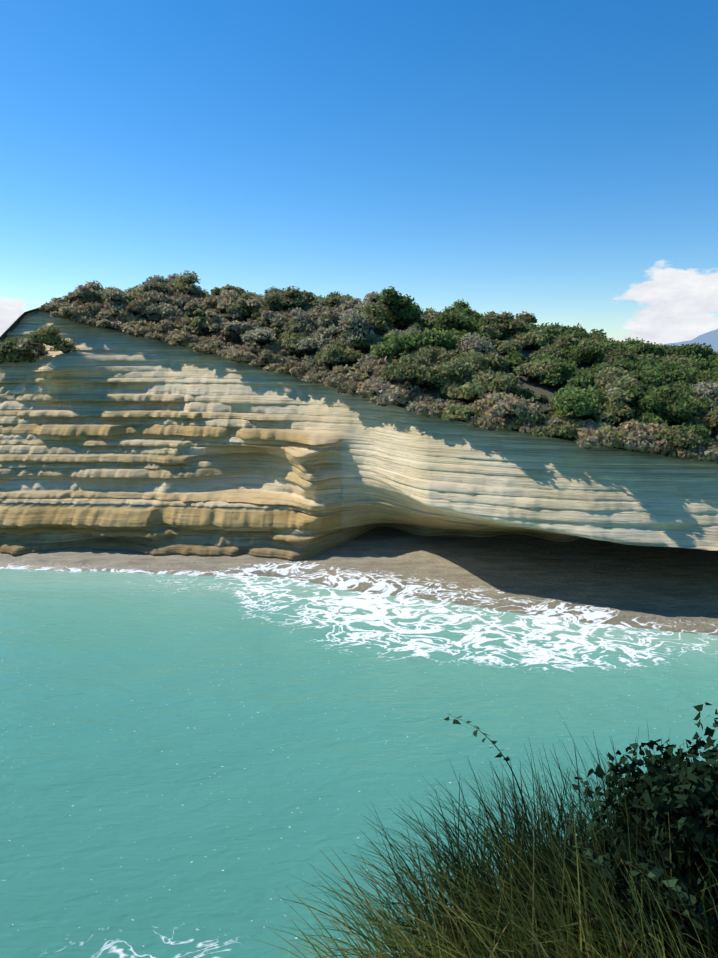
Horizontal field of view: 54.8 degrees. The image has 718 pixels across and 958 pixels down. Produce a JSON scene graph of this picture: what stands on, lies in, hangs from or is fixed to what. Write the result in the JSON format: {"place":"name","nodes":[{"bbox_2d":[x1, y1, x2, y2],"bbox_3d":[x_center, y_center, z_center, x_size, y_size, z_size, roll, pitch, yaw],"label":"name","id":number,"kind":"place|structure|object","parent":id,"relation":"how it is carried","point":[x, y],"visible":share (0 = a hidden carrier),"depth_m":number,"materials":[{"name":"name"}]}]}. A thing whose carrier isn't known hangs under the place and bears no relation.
{"place":"outdoors","nodes":[
{"label":"outdoors","id":0,"kind":"place"},
{"bbox_2d":[0,568,717,957],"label":"sea","id":1,"kind":"structure","parent":0,"point":[202,766],"depth_m":18.22,"materials":[{"name":"liquid"}]},
{"bbox_2d":[0,309,717,560],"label":"cliff","id":2,"kind":"structure","parent":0,"point":[113,439],"depth_m":36.13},
{"bbox_2d":[0,526,717,634],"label":"beach","id":3,"kind":"structure","parent":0,"point":[588,580],"depth_m":31.71,"materials":[{"name":"beige sand"}]},
{"bbox_2d":[0,308,717,460],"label":"hilltop ground","id":4,"kind":"structure","parent":0,"point":[537,386],"depth_m":36.55,"materials":[{"name":"soil"}]},
{"bbox_2d":[0,270,717,463],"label":"headland scrub","id":5,"kind":"object","parent":4,"relation":"on","point":[687,396],"depth_m":39.14,"materials":[{"name":"green plant"}]},
{"bbox_2d":[0,0,717,344],"label":"sky","id":6,"kind":"structure","parent":0,"point":[556,161],"materials":[{"name":"blue"}]},
{"bbox_2d":[425,897,645,956],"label":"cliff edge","id":7,"kind":"object","parent":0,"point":[528,944],"depth_m":2.78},
{"bbox_2d":[257,717,717,957],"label":"tussock grass","id":8,"kind":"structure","parent":7,"relation":"on","point":[553,907],"depth_m":2.45,"materials":[{"name":"green plant"}]},
{"bbox_2d":[444,702,717,957],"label":"bramble","id":9,"kind":"object","parent":7,"relation":"on","point":[703,781],"visible":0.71,"depth_m":2.38,"materials":[{"name":"green plant"}]},
{"bbox_2d":[663,329,717,352],"bbox_3d":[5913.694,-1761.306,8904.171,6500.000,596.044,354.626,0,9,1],"label":"distant mountains","id":10,"kind":"structure","parent":0,"point":[709,338],"depth_m":8936.26,"materials":[{"name":"blue"}]}
]}

